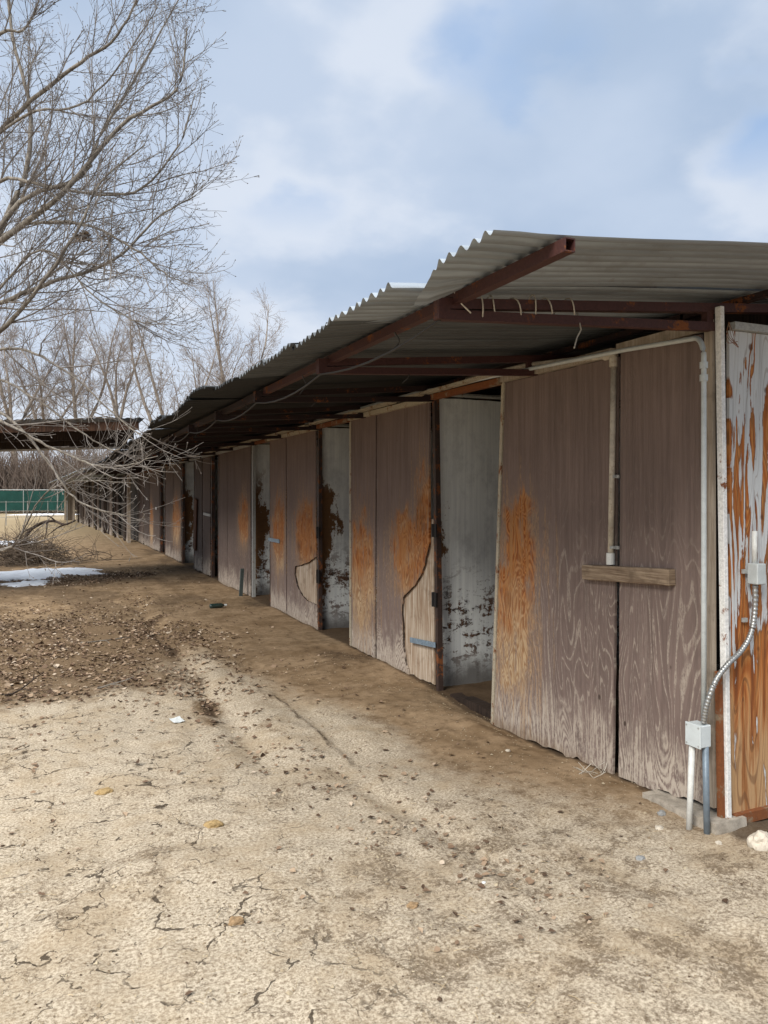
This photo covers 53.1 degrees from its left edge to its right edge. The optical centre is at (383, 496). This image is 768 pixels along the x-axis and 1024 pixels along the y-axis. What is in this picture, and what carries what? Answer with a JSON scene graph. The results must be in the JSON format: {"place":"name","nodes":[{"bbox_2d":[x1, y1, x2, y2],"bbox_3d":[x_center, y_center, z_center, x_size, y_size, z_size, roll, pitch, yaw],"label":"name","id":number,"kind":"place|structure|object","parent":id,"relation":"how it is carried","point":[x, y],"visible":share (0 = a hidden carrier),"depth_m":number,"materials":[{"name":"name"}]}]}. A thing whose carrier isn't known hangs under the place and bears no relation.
{"place":"outdoors","nodes":[
{"label":"outdoors","id":0,"kind":"place"},
{"bbox_2d":[0,510,767,1023],"bbox_3d":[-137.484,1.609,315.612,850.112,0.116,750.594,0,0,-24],"label":"ground","id":1,"kind":"structure","parent":0,"point":[704,992],"depth_m":3.44,"materials":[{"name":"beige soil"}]},
{"bbox_2d":[0,575,30,580],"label":"snow patch","id":2,"kind":"object","parent":1,"relation":"on","point":[10,578],"visible":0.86,"depth_m":14.69,"materials":[{"name":"white snow"}]},
{"bbox_2d":[5,672,43,695],"bbox_3d":[-2.868,1.510,6.202,0.185,0.138,0.308,0,0,21],"label":"stick","id":3,"kind":"object","parent":1,"relation":"on","point":[20,689],"visible":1,"depth_m":6.17,"materials":[{"name":"brown wood"}]},
{"bbox_2d":[0,580,49,586],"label":"snow patch","id":4,"kind":"object","parent":1,"relation":"on","point":[23,583],"visible":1,"depth_m":13.88,"materials":[{"name":"white snow"}]},
{"bbox_2d":[0,489,63,513],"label":"screened fence","id":5,"kind":"object","parent":1,"relation":"on","point":[16,500],"visible":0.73,"depth_m":71.40,"materials":[{"name":"green fabric"}]},
{"bbox_2d":[0,501,67,525],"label":"wire fence","id":6,"kind":"object","parent":1,"relation":"on","point":[6,517],"visible":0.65,"depth_m":44.35,"materials":[{"name":"grey metal"}]},
{"bbox_2d":[0,303,82,466],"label":"background tree","id":7,"kind":"object","parent":1,"relation":"on","point":[7,410],"visible":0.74,"depth_m":91.87,"materials":[{"name":"brown plant"}]},
{"bbox_2d":[15,513,77,514],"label":"snow patch","id":8,"kind":"object","parent":1,"relation":"on","point":[42,514],"visible":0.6,"depth_m":66.79,"materials":[{"name":"white snow"}]},
{"bbox_2d":[0,568,105,579],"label":"snow patch","id":9,"kind":"object","parent":1,"relation":"on","point":[39,573],"visible":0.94,"depth_m":15.59,"materials":[{"name":"white snow"}]},
{"bbox_2d":[1,314,116,454],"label":"background tree","id":10,"kind":"object","parent":1,"relation":"on","point":[23,381],"visible":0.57,"depth_m":97.37,"materials":[{"name":"brown plant"}]},
{"bbox_2d":[0,509,136,568],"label":"brush pile","id":11,"kind":"object","parent":1,"relation":"on","point":[20,558],"visible":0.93,"depth_m":18.03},
{"bbox_2d":[13,508,76,539],"bbox_3d":[-8.154,0.825,18.774,1.828,1.084,0.705,0,0,13],"label":"fallen branch","id":12,"kind":"object","parent":11,"relation":"on","point":[47,522],"visible":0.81,"depth_m":18.78,"materials":[{"name":"brown wood"}]},
{"bbox_2d":[0,434,140,512],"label":"distant woods","id":13,"kind":"object","parent":1,"relation":"on","point":[12,475],"visible":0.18,"depth_m":74.38,"materials":[{"name":"plant"}]},
{"bbox_2d":[57,567,95,570],"bbox_3d":[-6.658,1.567,16.678,0.725,0.074,1.131,0,0,-41],"label":"snow patch","id":14,"kind":"object","parent":1,"relation":"on","point":[76,568],"visible":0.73,"depth_m":16.60,"materials":[{"name":"white snow"}]},
{"bbox_2d":[31,286,139,503],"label":"background tree","id":15,"kind":"object","parent":1,"relation":"on","point":[70,370],"visible":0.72,"depth_m":93.98,"materials":[{"name":"brown plant"}]},
{"bbox_2d":[49,468,137,542],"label":"stable","id":16,"kind":"structure","parent":1,"relation":"on","point":[101,504],"depth_m":33.04,"materials":[{"name":"brown wood"}]},
{"bbox_2d":[94,787,113,794],"bbox_3d":[-1.498,1.578,4.117,0.076,0.032,0.091,0,0,44],"label":"clod","id":17,"kind":"object","parent":1,"relation":"on","point":[105,790],"visible":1,"depth_m":4.10,"materials":[{"name":"beige soil"}]},
{"bbox_2d":[80,634,130,643],"bbox_3d":[-2.970,1.576,8.441,0.296,0.033,0.614,0,0,40],"label":"stick","id":18,"kind":"object","parent":1,"relation":"on","point":[107,639],"visible":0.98,"depth_m":8.40,"materials":[{"name":"brown wood"}]},
{"bbox_2d":[64,305,162,417],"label":"background tree","id":19,"kind":"object","parent":1,"relation":"on","point":[122,390],"visible":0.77,"depth_m":87.39,"materials":[{"name":"brown plant"}]},
{"bbox_2d":[0,0,258,583],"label":"bare tree","id":20,"kind":"object","parent":1,"relation":"on","point":[64,188],"visible":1,"depth_m":6.78,"materials":[{"name":"grey plant"}]},
{"bbox_2d":[73,231,92,241],"bbox_3d":[-2.702,-2.328,6.900,0.184,0.104,0.174,0,0,-24],"label":"leaf clump","id":21,"kind":"object","parent":20,"relation":"attached to","point":[86,234],"visible":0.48,"depth_m":6.88,"materials":[{"name":"brown plant"}]},
{"bbox_2d":[105,284,229,429],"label":"background tree","id":22,"kind":"object","parent":1,"relation":"on","point":[157,402],"visible":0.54,"depth_m":75.80,"materials":[{"name":"brown plant"}]},
{"bbox_2d":[169,716,183,722],"bbox_3d":[-1.466,1.579,5.447,0.084,0.019,0.084,0,0,-41],"label":"paper scrap","id":23,"kind":"object","parent":1,"relation":"on","point":[178,719],"visible":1,"depth_m":5.45,"materials":[{"name":"white paper"}]},
{"bbox_2d":[156,356,235,413],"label":"background tree","id":24,"kind":"object","parent":1,"relation":"on","point":[175,385],"visible":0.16,"depth_m":102.25,"materials":[{"name":"brown plant"}]},
{"bbox_2d":[203,819,223,827],"bbox_3d":[-0.818,1.573,3.698,0.099,0.040,0.064,0,0,-24],"label":"clod","id":25,"kind":"object","parent":1,"relation":"on","point":[216,823],"visible":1,"depth_m":3.68,"materials":[{"name":"beige soil"}]},
{"bbox_2d":[169,327,260,404],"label":"background tree","id":26,"kind":"object","parent":1,"relation":"on","point":[240,369],"visible":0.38,"depth_m":90.01,"materials":[{"name":"brown plant"}]},
{"bbox_2d":[209,603,226,608],"bbox_3d":[-2.364,1.552,10.972,0.251,0.070,0.070,0,0,-30],"label":"plastic bottle","id":27,"kind":"object","parent":1,"relation":"on","point":[217,605],"visible":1,"depth_m":10.94,"materials":[{"name":"plastic"}]},
{"bbox_2d":[179,265,285,390],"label":"background tree","id":28,"kind":"object","parent":1,"relation":"on","point":[221,367],"visible":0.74,"depth_m":80.84,"materials":[{"name":"plant"}]},
{"bbox_2d":[228,916,243,925],"bbox_3d":[-0.552,1.582,2.864,0.062,0.035,0.049,0,0,-24],"label":"clod","id":29,"kind":"object","parent":1,"relation":"on","point":[236,920],"visible":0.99,"depth_m":2.85,"materials":[{"name":"beige soil"}]},
{"bbox_2d":[239,568,243,595],"bbox_3d":[-2.273,1.395,12.264,0.090,0.508,0.095,0,0,-24],"label":"steel stake","id":30,"kind":"object","parent":1,"relation":"on","point":[241,582],"visible":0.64,"depth_m":12.25,"materials":[{"name":"grey metal"}]},
{"bbox_2d":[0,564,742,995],"bbox_3d":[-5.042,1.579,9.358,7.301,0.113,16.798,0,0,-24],"label":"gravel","id":31,"kind":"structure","parent":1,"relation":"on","point":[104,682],"depth_m":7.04,"materials":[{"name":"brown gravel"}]},
{"bbox_2d":[97,676,133,688],"bbox_3d":[-2.192,1.519,6.288,0.269,0.092,0.130,0,0,-36],"label":"stick","id":32,"kind":"object","parent":31,"relation":"on","point":[100,687],"visible":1,"depth_m":6.28,"materials":[{"name":"wood"}]},
{"bbox_2d":[0,659,766,1023],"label":"straw bits","id":33,"kind":"object","parent":1,"relation":"on","point":[398,877],"visible":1,"depth_m":3.04,"materials":[{"name":"beige plant"}]},
{"bbox_2d":[406,901,417,908],"bbox_3d":[0.110,1.583,2.980,0.045,0.020,0.044,0,0,9],"label":"clod","id":34,"kind":"object","parent":1,"relation":"on","point":[411,905],"visible":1,"depth_m":2.97,"materials":[{"name":"beige soil"}]},
{"bbox_2d":[83,230,767,834],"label":"stable building","id":35,"kind":"structure","parent":1,"relation":"on","point":[543,522],"depth_m":4.66,"materials":[{"name":"weathered painted wood"},{"name":"galvanised metal"},{"name":"dark red steel"}]},
{"bbox_2d":[0,417,143,451],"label":"cross canopy","id":36,"kind":"object","parent":35,"relation":"attached to","point":[60,440],"visible":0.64,"depth_m":13.19,"materials":[{"name":"metal"}]},
{"bbox_2d":[454,292,581,347],"bbox_3d":[0.575,-0.751,3.240,0.660,0.235,0.119,0,0,-24],"label":"loose wire","id":37,"kind":"object","parent":35,"relation":"attached to","point":[523,312],"visible":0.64,"depth_m":3.26,"materials":[{"name":"metal"}]},
{"bbox_2d":[726,322,738,346],"bbox_3d":[1.636,-0.763,3.614,0.062,0.126,0.028,0,0,2],"label":"rusty wire","id":38,"kind":"object","parent":35,"relation":"attached to","point":[733,342],"visible":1,"depth_m":3.61,"materials":[{"name":"metal"}]},
{"bbox_2d":[574,760,606,777],"bbox_3d":[1.206,1.550,4.421,0.199,0.106,0.208,0,0,2],"label":"straw tuft","id":39,"kind":"object","parent":1,"relation":"on","point":[591,771],"visible":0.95,"depth_m":4.40,"materials":[{"name":"plant"}]},
{"bbox_2d":[635,855,645,860],"bbox_3d":[1.121,1.581,3.363,0.049,0.023,0.035,0,0,-24],"label":"pebble","id":40,"kind":"object","parent":1,"relation":"on","point":[639,857],"visible":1,"depth_m":3.35,"materials":[{"name":"grey stone"}]},
{"bbox_2d":[655,825,663,829],"bbox_3d":[1.315,1.582,3.674,0.040,0.023,0.042,0,0,32],"label":"pebble","id":41,"kind":"object","parent":1,"relation":"on","point":[659,827],"visible":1,"depth_m":3.67,"materials":[{"name":"white stone"}]},
{"bbox_2d":[657,810,665,815],"bbox_3d":[1.379,1.573,3.822,0.046,0.031,0.035,0,0,-24],"label":"pebble","id":42,"kind":"object","parent":1,"relation":"on","point":[661,813],"visible":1,"depth_m":3.81,"materials":[{"name":"grey stone"}]},
{"bbox_2d":[747,830,767,851],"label":"rock","id":43,"kind":"object","parent":1,"relation":"on","point":[757,840],"visible":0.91,"depth_m":3.44,"materials":[{"name":"white stone"}]},
{"bbox_2d":[0,0,767,464],"label":"sky","id":44,"kind":"structure","parent":0,"point":[381,138],"materials":[{"name":"blue"}]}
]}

